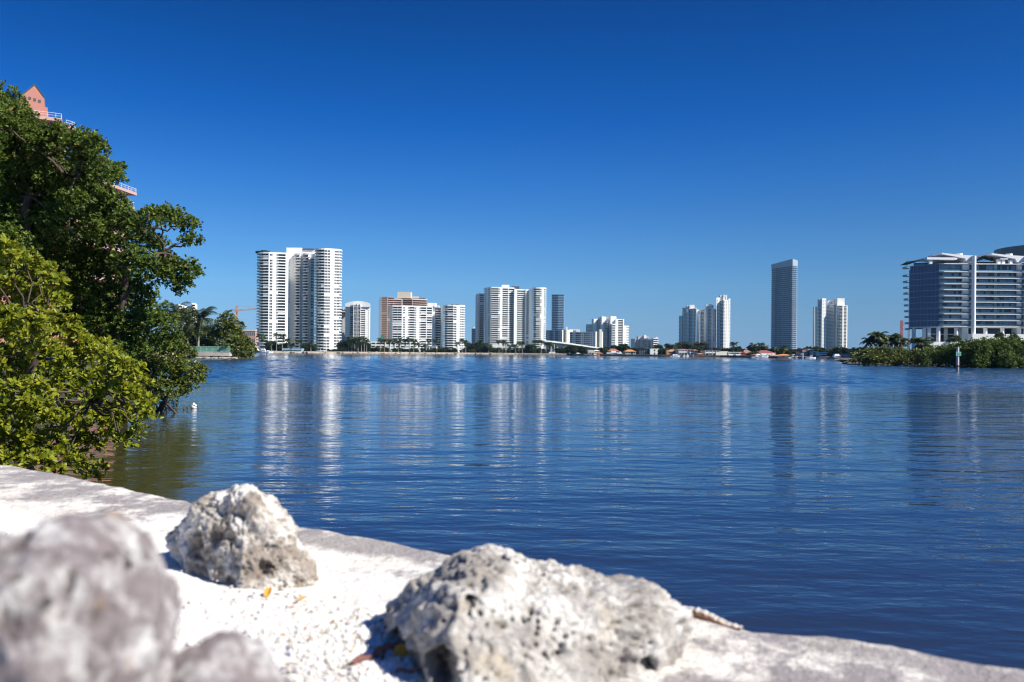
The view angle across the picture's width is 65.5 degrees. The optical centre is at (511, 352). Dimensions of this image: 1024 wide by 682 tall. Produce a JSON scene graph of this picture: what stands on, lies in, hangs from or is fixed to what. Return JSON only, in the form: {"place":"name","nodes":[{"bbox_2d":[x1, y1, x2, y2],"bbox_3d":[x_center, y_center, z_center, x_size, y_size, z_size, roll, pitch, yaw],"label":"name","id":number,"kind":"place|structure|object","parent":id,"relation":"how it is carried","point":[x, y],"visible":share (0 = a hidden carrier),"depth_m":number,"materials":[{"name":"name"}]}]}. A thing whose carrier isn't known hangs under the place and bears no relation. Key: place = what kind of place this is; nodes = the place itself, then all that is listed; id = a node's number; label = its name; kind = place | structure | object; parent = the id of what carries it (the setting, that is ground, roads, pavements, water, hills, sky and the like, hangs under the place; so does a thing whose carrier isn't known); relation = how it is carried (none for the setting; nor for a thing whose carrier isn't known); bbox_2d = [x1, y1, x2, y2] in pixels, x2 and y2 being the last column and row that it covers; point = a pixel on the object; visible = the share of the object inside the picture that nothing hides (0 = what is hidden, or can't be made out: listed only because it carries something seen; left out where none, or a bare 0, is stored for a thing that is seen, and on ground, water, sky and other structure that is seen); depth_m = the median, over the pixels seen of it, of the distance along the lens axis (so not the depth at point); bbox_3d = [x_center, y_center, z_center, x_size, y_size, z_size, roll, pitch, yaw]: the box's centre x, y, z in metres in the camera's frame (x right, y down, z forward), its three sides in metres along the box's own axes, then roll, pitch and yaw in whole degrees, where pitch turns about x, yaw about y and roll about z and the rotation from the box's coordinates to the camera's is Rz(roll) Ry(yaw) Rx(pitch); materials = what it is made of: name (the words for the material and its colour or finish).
{"place":"outdoors","nodes":[
{"label":"outdoors","id":0,"kind":"place"},
{"bbox_2d":[2,354,260,433],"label":"shore","id":1,"kind":"structure","parent":0,"point":[63,395],"depth_m":41.10,"materials":[{"name":"green plant"}]},
{"bbox_2d":[0,79,129,409],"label":"mangrove tree","id":2,"kind":"object","parent":1,"relation":"on","point":[45,195],"visible":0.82,"depth_m":25.08,"materials":[{"name":"green plant"}]},
{"bbox_2d":[0,84,136,346],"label":"pink tower","id":3,"kind":"structure","parent":1,"relation":"on","point":[35,97],"depth_m":135.99,"materials":[{"name":"paint"}]},
{"bbox_2d":[43,188,205,413],"bbox_3d":[-13.600,-1.511,27.696,4.273,7.843,8.350,0,0,-43],"label":"mangrove tree","id":4,"kind":"object","parent":1,"relation":"on","point":[106,312],"visible":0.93,"depth_m":26.45,"materials":[{"name":"green plant"}]},
{"bbox_2d":[164,301,190,332],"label":"palm tree","id":5,"kind":"object","parent":1,"relation":"on","point":[173,309],"visible":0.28,"depth_m":204.11,"materials":[{"name":"green plant"}]},
{"bbox_2d":[168,309,198,342],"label":"palm tree","id":6,"kind":"object","parent":1,"relation":"on","point":[183,318],"visible":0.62,"depth_m":198.88,"materials":[{"name":"green plant"}]},
{"bbox_2d":[173,325,220,351],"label":"tree","id":7,"kind":"object","parent":1,"relation":"on","point":[202,341],"visible":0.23,"depth_m":200.18,"materials":[{"name":"green plant"}]},
{"bbox_2d":[196,356,237,358],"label":"riprap","id":8,"kind":"object","parent":1,"relation":"on","point":[204,357],"visible":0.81,"depth_m":186.52,"materials":[{"name":"stone"}]},
{"bbox_2d":[203,309,258,357],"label":"tree","id":9,"kind":"object","parent":1,"relation":"on","point":[228,332],"visible":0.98,"depth_m":193.13,"materials":[{"name":"green plant"}]},
{"bbox_2d":[0,504,424,681],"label":"ground","id":10,"kind":"structure","parent":0,"point":[201,622],"depth_m":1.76,"materials":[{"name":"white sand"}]},
{"bbox_2d":[0,509,182,681],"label":"limestone rock","id":11,"kind":"object","parent":10,"relation":"on","point":[90,598],"visible":0.98,"depth_m":0.63,"materials":[{"name":"grey stone"}]},
{"bbox_2d":[168,630,289,681],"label":"limestone rock","id":12,"kind":"object","parent":10,"relation":"on","point":[226,656],"visible":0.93,"depth_m":0.71,"materials":[{"name":"grey stone"}]},
{"bbox_2d":[165,484,318,589],"bbox_3d":[-0.733,0.520,2.170,0.526,0.342,0.267,0,0,38],"label":"limestone rock","id":13,"kind":"object","parent":10,"relation":"on","point":[244,536],"visible":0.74,"depth_m":2.04,"materials":[{"name":"white stone"}]},
{"bbox_2d":[264,587,271,597],"bbox_3d":[-0.583,0.574,1.901,0.017,0.019,0.024,0,0,0],"label":"fallen leaf","id":14,"kind":"object","parent":10,"relation":"on","point":[267,591],"visible":1,"depth_m":1.90,"materials":[{"name":"yellow plant"}]},
{"bbox_2d":[179,571,403,677],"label":"leaf litter","id":15,"kind":"object","parent":10,"relation":"on","point":[332,621],"visible":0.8,"depth_m":1.63,"materials":[{"name":"brown plant"}]},
{"bbox_2d":[350,641,400,665],"bbox_3d":[-0.254,0.572,1.506,0.109,0.026,0.025,0,0,-43],"label":"twig","id":16,"kind":"object","parent":10,"relation":"on","point":[383,648],"visible":1,"depth_m":1.51,"materials":[{"name":"brown wood"}]},
{"bbox_2d":[394,644,408,666],"bbox_3d":[-0.202,0.576,1.518,0.050,0.038,0.042,0,0,0],"label":"fallen leaf","id":17,"kind":"object","parent":10,"relation":"on","point":[400,650],"visible":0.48,"depth_m":1.52,"materials":[{"name":"yellow plant"}]},
{"bbox_2d":[394,665,420,672],"bbox_3d":[-0.176,0.572,1.435,0.075,0.018,0.006,0,0,11],"label":"twig","id":18,"kind":"object","parent":10,"relation":"on","point":[407,670],"visible":0.6,"depth_m":1.44,"materials":[{"name":"brown wood"}]},
{"bbox_2d":[384,544,693,681],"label":"limestone rock","id":19,"kind":"object","parent":10,"relation":"on","point":[489,613],"visible":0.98,"depth_m":1.46,"materials":[{"name":"grey stone"}]},
{"bbox_2d":[0,0,1023,349],"label":"sky","id":20,"kind":"structure","parent":0,"point":[637,162],"materials":[{"name":"blue"}]},
{"bbox_2d":[1,353,1023,669],"bbox_3d":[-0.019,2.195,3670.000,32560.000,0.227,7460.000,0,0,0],"label":"water","id":21,"kind":"structure","parent":0,"point":[839,499],"depth_m":14.96,"materials":[{"name":"blue liquid"}]},
{"bbox_2d":[0,232,163,481],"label":"mangrove shrub","id":22,"kind":"object","parent":21,"relation":"in","point":[37,347],"visible":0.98,"depth_m":9.05,"materials":[{"name":"green plant"}]},
{"bbox_2d":[149,392,187,409],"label":"roots","id":23,"kind":"object","parent":21,"relation":"on","point":[175,404],"visible":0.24,"depth_m":28.95,"materials":[{"name":"brown plant"}]},
{"bbox_2d":[130,336,212,411],"bbox_3d":[-11.958,0.924,27.648,2.859,3.041,3.108,0,0,-18],"label":"mangrove tree","id":24,"kind":"object","parent":21,"relation":"in","point":[176,368],"visible":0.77,"depth_m":26.95,"materials":[{"name":"green plant"}]},
{"bbox_2d":[186,346,234,357],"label":"walkway","id":25,"kind":"structure","parent":21,"relation":"in","point":[205,351],"depth_m":189.12,"materials":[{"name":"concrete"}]},
{"bbox_2d":[184,306,218,345],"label":"palm tree","id":26,"kind":"object","parent":25,"relation":"on","point":[200,323],"visible":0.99,"depth_m":191.84,"materials":[{"name":"green plant"}]},
{"bbox_2d":[848,348,867,364],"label":"mangrove tree","id":27,"kind":"object","parent":21,"relation":"in","point":[856,355],"visible":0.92,"depth_m":168.46,"materials":[{"name":"green plant"}]},
{"bbox_2d":[860,346,886,365],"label":"mangrove tree","id":28,"kind":"object","parent":21,"relation":"in","point":[874,356],"visible":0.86,"depth_m":166.50,"materials":[{"name":"green plant"}]},
{"bbox_2d":[882,346,909,365],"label":"mangrove tree","id":29,"kind":"object","parent":21,"relation":"in","point":[895,356],"visible":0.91,"depth_m":164.93,"materials":[{"name":"green plant"}]},
{"bbox_2d":[901,348,928,365],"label":"mangrove tree","id":30,"kind":"object","parent":21,"relation":"in","point":[915,359],"visible":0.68,"depth_m":162.53,"materials":[{"name":"green plant"}]},
{"bbox_2d":[920,343,959,366],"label":"mangrove tree","id":31,"kind":"object","parent":21,"relation":"in","point":[933,355],"visible":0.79,"depth_m":156.66,"materials":[{"name":"green plant"}]},
{"bbox_2d":[956,347,960,369],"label":"channel marker","id":32,"kind":"object","parent":21,"relation":"in","point":[958,353],"visible":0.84,"depth_m":120.19,"materials":[{"name":"concrete"}]},
{"bbox_2d":[945,337,982,367],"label":"mangrove tree","id":33,"kind":"object","parent":21,"relation":"in","point":[967,352],"visible":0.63,"depth_m":153.35,"materials":[{"name":"green plant"}]},
{"bbox_2d":[969,335,1009,367],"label":"mangrove tree","id":34,"kind":"object","parent":21,"relation":"in","point":[985,351],"visible":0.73,"depth_m":148.21,"materials":[{"name":"green plant"}]},
{"bbox_2d":[994,336,1023,368],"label":"mangrove tree","id":35,"kind":"object","parent":21,"relation":"in","point":[1013,348],"visible":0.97,"depth_m":145.89,"materials":[{"name":"green plant"}]},
{"bbox_2d":[156,350,911,358],"bbox_3d":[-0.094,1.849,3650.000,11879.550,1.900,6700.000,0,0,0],"label":"land","id":36,"kind":"structure","parent":0,"point":[747,356],"depth_m":648.53,"materials":[{"name":"stone"}]},
{"bbox_2d":[233,305,258,324],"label":"tower crane","id":37,"kind":"object","parent":36,"relation":"on","point":[237,309],"visible":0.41,"depth_m":1049.27,"materials":[{"name":"metal"}]},
{"bbox_2d":[243,330,257,349],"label":"house","id":38,"kind":"structure","parent":36,"relation":"on","point":[252,334],"depth_m":1050.00,"materials":[{"name":"pink paint"}]},
{"bbox_2d":[264,340,277,350],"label":"tree","id":39,"kind":"object","parent":36,"relation":"on","point":[268,347],"visible":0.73,"depth_m":768.34,"materials":[{"name":"green plant"}]},
{"bbox_2d":[275,343,288,350],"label":"tree","id":40,"kind":"object","parent":36,"relation":"on","point":[279,346],"visible":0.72,"depth_m":768.29,"materials":[{"name":"green plant"}]},
{"bbox_2d":[282,348,303,350],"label":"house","id":41,"kind":"structure","parent":36,"relation":"on","point":[290,349],"depth_m":751.50,"materials":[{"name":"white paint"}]},
{"bbox_2d":[256,248,341,350],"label":"white tower","id":42,"kind":"structure","parent":36,"relation":"on","point":[286,296],"depth_m":847.72,"materials":[{"name":"paint"}]},
{"bbox_2d":[269,254,289,339],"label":"window","id":43,"kind":"structure","parent":42,"relation":"in","point":[270,254],"depth_m":846.55,"materials":[{"name":"grey glass"}]},
{"bbox_2d":[301,343,317,350],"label":"tree","id":44,"kind":"object","parent":36,"relation":"on","point":[305,346],"visible":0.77,"depth_m":767.81,"materials":[{"name":"green plant"}]},
{"bbox_2d":[340,308,344,341],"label":"striped tower","id":45,"kind":"structure","parent":36,"relation":"on","point":[343,324],"depth_m":1049.00,"materials":[{"name":"white paint"}]},
{"bbox_2d":[336,340,358,351],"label":"tree","id":46,"kind":"object","parent":36,"relation":"on","point":[343,344],"visible":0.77,"depth_m":767.63,"materials":[{"name":"green plant"}]},
{"bbox_2d":[345,301,369,342],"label":"arched tower","id":47,"kind":"structure","parent":36,"relation":"on","point":[357,318],"depth_m":1000.00,"materials":[{"name":"white paint"}]},
{"bbox_2d":[353,302,360,336],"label":"window frame","id":48,"kind":"structure","parent":47,"relation":"in","point":[353,302],"depth_m":996.51,"materials":[{"name":"white paint"}]},
{"bbox_2d":[355,341,370,351],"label":"tree","id":49,"kind":"object","parent":36,"relation":"on","point":[364,347],"visible":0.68,"depth_m":772.00,"materials":[{"name":"green plant"}]},
{"bbox_2d":[370,341,414,350],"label":"parking garage","id":50,"kind":"structure","parent":36,"relation":"on","point":[373,344],"depth_m":880.20,"materials":[{"name":"white paint"}]},
{"bbox_2d":[379,292,426,341],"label":"unfinished tower","id":51,"kind":"structure","parent":36,"relation":"on","point":[405,298],"depth_m":1025.12,"materials":[{"name":"concrete"}]},
{"bbox_2d":[282,351,553,354],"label":"riprap","id":52,"kind":"object","parent":36,"relation":"on","point":[410,352],"visible":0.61,"depth_m":709.84,"materials":[{"name":"stone"}]},
{"bbox_2d":[389,303,464,351],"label":"white block","id":53,"kind":"structure","parent":36,"relation":"on","point":[421,324],"depth_m":936.24,"materials":[{"name":"paint"}]},
{"bbox_2d":[347,347,549,352],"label":"treeline","id":54,"kind":"object","parent":36,"relation":"on","point":[453,349],"visible":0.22,"depth_m":798.39,"materials":[{"name":"green plant"}]},
{"bbox_2d":[464,342,479,352],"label":"tree","id":55,"kind":"object","parent":36,"relation":"on","point":[470,346],"visible":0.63,"depth_m":807.22,"materials":[{"name":"green plant"}]},
{"bbox_2d":[475,293,484,351],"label":"slim white tower","id":56,"kind":"structure","parent":36,"relation":"on","point":[479,317],"depth_m":1106.90,"materials":[{"name":"paint"}]},
{"bbox_2d":[480,345,491,352],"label":"tree","id":57,"kind":"object","parent":36,"relation":"on","point":[483,349],"visible":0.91,"depth_m":788.00,"materials":[{"name":"green plant"}]},
{"bbox_2d":[491,344,524,349],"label":"white podium","id":58,"kind":"object","parent":36,"relation":"on","point":[500,346],"visible":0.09,"depth_m":1000.20,"materials":[{"name":"paint"}]},
{"bbox_2d":[483,285,546,348],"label":"wide white tower","id":59,"kind":"structure","parent":36,"relation":"on","point":[508,312],"depth_m":1078.14,"materials":[{"name":"paint"}]},
{"bbox_2d":[524,344,536,352],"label":"tree","id":60,"kind":"object","parent":36,"relation":"on","point":[528,349],"visible":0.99,"depth_m":783.07,"materials":[{"name":"green plant"}]},
{"bbox_2d":[551,295,564,329],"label":"dark blue tower","id":61,"kind":"structure","parent":36,"relation":"on","point":[557,311],"depth_m":2303.48,"materials":[{"name":"blue glass"}]},
{"bbox_2d":[545,327,570,351],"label":"apartment slab","id":62,"kind":"structure","parent":36,"relation":"on","point":[558,335],"depth_m":1205.00,"materials":[{"name":"beige paint"}]},
{"bbox_2d":[555,347,566,353],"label":"tree","id":63,"kind":"object","parent":36,"relation":"on","point":[561,350],"visible":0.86,"depth_m":728.61,"materials":[{"name":"green plant"}]},
{"bbox_2d":[542,340,599,351],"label":"bridge","id":64,"kind":"structure","parent":36,"relation":"on","point":[563,344],"depth_m":852.58,"materials":[{"name":"concrete"}]},
{"bbox_2d":[565,345,576,353],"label":"tree","id":65,"kind":"object","parent":36,"relation":"on","point":[571,349],"visible":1,"depth_m":678.18,"materials":[{"name":"green plant"}]},
{"bbox_2d":[575,346,586,353],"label":"tree","id":66,"kind":"object","parent":36,"relation":"on","point":[581,350],"visible":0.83,"depth_m":687.44,"materials":[{"name":"green plant"}]},
{"bbox_2d":[569,329,602,347],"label":"apartment slab","id":67,"kind":"structure","parent":36,"relation":"on","point":[586,338],"depth_m":1156.88,"materials":[{"name":"beige paint"}]},
{"bbox_2d":[597,347,609,353],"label":"tree","id":68,"kind":"object","parent":36,"relation":"on","point":[603,350],"visible":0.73,"depth_m":657.76,"materials":[{"name":"green plant"}]},
{"bbox_2d":[586,315,628,348],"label":"clustered tower","id":69,"kind":"structure","parent":36,"relation":"on","point":[615,331],"depth_m":1401.49,"materials":[{"name":"white paint"}]},
{"bbox_2d":[618,343,630,352],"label":"tree","id":70,"kind":"object","parent":36,"relation":"on","point":[623,347],"visible":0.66,"depth_m":671.10,"materials":[{"name":"green plant"}]},
{"bbox_2d":[637,349,648,353],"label":"house","id":71,"kind":"structure","parent":36,"relation":"on","point":[642,351],"depth_m":620.00,"materials":[{"name":"white paint"}]},
{"bbox_2d":[631,335,658,348],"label":"grey hotel","id":72,"kind":"structure","parent":36,"relation":"on","point":[645,341],"depth_m":1254.52,"materials":[{"name":"white paint"}]},
{"bbox_2d":[657,348,669,354],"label":"tree","id":73,"kind":"object","parent":36,"relation":"on","point":[661,351],"visible":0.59,"depth_m":598.10,"materials":[{"name":"green plant"}]},
{"bbox_2d":[665,349,675,354],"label":"house","id":74,"kind":"structure","parent":36,"relation":"on","point":[670,352],"depth_m":584.94,"materials":[{"name":"beige tile"}]},
{"bbox_2d":[675,349,689,354],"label":"house","id":75,"kind":"structure","parent":36,"relation":"on","point":[682,351],"depth_m":574.94,"materials":[{"name":"white paint"}]},
{"bbox_2d":[679,305,699,343],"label":"pale tower","id":76,"kind":"structure","parent":36,"relation":"on","point":[688,332],"depth_m":1692.61,"materials":[{"name":"white paint"}]},
{"bbox_2d":[675,341,709,349],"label":"casuarina tree","id":77,"kind":"object","parent":36,"relation":"on","point":[686,345],"visible":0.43,"depth_m":657.12,"materials":[{"name":"green plant"}]},
{"bbox_2d":[700,304,715,347],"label":"pale tower","id":78,"kind":"structure","parent":36,"relation":"on","point":[708,325],"depth_m":1678.00,"materials":[{"name":"white paint"}]},
{"bbox_2d":[701,350,718,354],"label":"house","id":79,"kind":"structure","parent":36,"relation":"on","point":[708,352],"depth_m":571.94,"materials":[{"name":"white paint"}]},
{"bbox_2d":[716,295,730,347],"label":"pale tower","id":80,"kind":"structure","parent":36,"relation":"on","point":[722,321],"depth_m":1665.38,"materials":[{"name":"white paint"}]},
{"bbox_2d":[728,346,741,351],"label":"tree","id":81,"kind":"object","parent":36,"relation":"on","point":[737,349],"visible":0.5,"depth_m":588.78,"materials":[{"name":"green plant"}]},
{"bbox_2d":[746,345,761,351],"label":"tree","id":82,"kind":"object","parent":36,"relation":"on","point":[754,348],"visible":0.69,"depth_m":567.92,"materials":[{"name":"green plant"}]},
{"bbox_2d":[756,350,775,354],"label":"house","id":83,"kind":"structure","parent":36,"relation":"on","point":[766,352],"depth_m":540.51,"materials":[{"name":"white paint"}]},
{"bbox_2d":[772,348,794,355],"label":"tree","id":84,"kind":"object","parent":36,"relation":"on","point":[789,351],"visible":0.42,"depth_m":557.18,"materials":[{"name":"green plant"}]},
{"bbox_2d":[770,259,797,349],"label":"tall glass tower","id":85,"kind":"structure","parent":36,"relation":"on","point":[783,303],"depth_m":1547.88,"materials":[{"name":"grey glass"}]},
{"bbox_2d":[795,350,808,355],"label":"house","id":86,"kind":"structure","parent":36,"relation":"on","point":[800,352],"depth_m":500.00,"materials":[{"name":"white paint"}]},
{"bbox_2d":[815,348,833,355],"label":"tree","id":87,"kind":"object","parent":36,"relation":"on","point":[830,352],"visible":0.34,"depth_m":538.61,"materials":[{"name":"green plant"}]},
{"bbox_2d":[813,298,846,348],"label":"twin pillar tower","id":88,"kind":"structure","parent":36,"relation":"on","point":[830,325],"depth_m":1686.70,"materials":[{"name":"white paint"}]},
{"bbox_2d":[832,347,842,354],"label":"tree","id":89,"kind":"object","parent":36,"relation":"on","point":[836,350],"visible":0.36,"depth_m":528.39,"materials":[{"name":"green plant"}]},
{"bbox_2d":[841,347,862,353],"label":"tree","id":90,"kind":"object","parent":36,"relation":"on","point":[844,350],"visible":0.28,"depth_m":518.00,"materials":[{"name":"green plant"}]},
{"bbox_2d":[951,334,961,341],"bbox_3d":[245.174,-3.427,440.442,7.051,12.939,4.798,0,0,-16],"label":"podium shrub","id":91,"kind":"object","parent":36,"relation":"on","point":[957,338],"visible":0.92,"depth_m":439.67,"materials":[{"name":"green plant"}]},
{"bbox_2d":[901,253,1023,349],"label":"office building","id":92,"kind":"structure","parent":36,"relation":"on","point":[967,297],"depth_m":452.12,"materials":[{"name":"blue glass"}]},
{"bbox_2d":[976,255,994,262],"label":"roof terrace plants","id":93,"kind":"object","parent":92,"relation":"on","point":[985,258],"visible":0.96,"depth_m":453.62,"materials":[{"name":"green plant"}]},
{"bbox_2d":[837,358,977,366],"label":"shore","id":94,"kind":"structure","parent":0,"point":[848,363],"depth_m":180.30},
{"bbox_2d":[859,337,878,349],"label":"palm tree","id":95,"kind":"object","parent":94,"relation":"on","point":[870,341],"visible":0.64,"depth_m":189.54,"materials":[{"name":"green plant"}]},
{"bbox_2d":[865,331,889,346],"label":"palm tree","id":96,"kind":"object","parent":94,"relation":"on","point":[875,335],"visible":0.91,"depth_m":187.30,"materials":[{"name":"green plant"}]},
{"bbox_2d":[872,335,892,347],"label":"palm tree","id":97,"kind":"object","parent":94,"relation":"on","point":[881,343],"visible":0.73,"depth_m":186.62,"materials":[{"name":"green plant"}]},
{"bbox_2d":[887,335,906,349],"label":"palm tree","id":98,"kind":"object","parent":94,"relation":"on","point":[898,337],"visible":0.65,"depth_m":187.49,"materials":[{"name":"green plant"}]},
{"bbox_2d":[891,338,909,347],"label":"palm tree","id":99,"kind":"object","parent":94,"relation":"on","point":[903,340],"visible":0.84,"depth_m":185.61,"materials":[{"name":"green plant"}]},
{"bbox_2d":[908,337,933,357],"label":"palm tree","id":100,"kind":"object","parent":94,"relation":"on","point":[917,340],"visible":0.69,"depth_m":199.57,"materials":[{"name":"green plant"}]},
{"bbox_2d":[915,342,933,348],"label":"palm tree","id":101,"kind":"object","parent":94,"relation":"on","point":[923,344],"visible":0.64,"depth_m":197.35,"materials":[{"name":"green plant"}]},
{"bbox_2d":[994,245,1023,261],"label":"round tower","id":102,"kind":"structure","parent":0,"point":[1016,250],"depth_m":1311.99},
{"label":"ground","id":103,"kind":"structure","parent":0,"visible":0},
{"bbox_2d":[0,465,1023,681],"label":"sea wall","id":104,"kind":"structure","parent":103,"relation":"on","point":[376,575],"depth_m":1.84,"materials":[{"name":"white concrete"}]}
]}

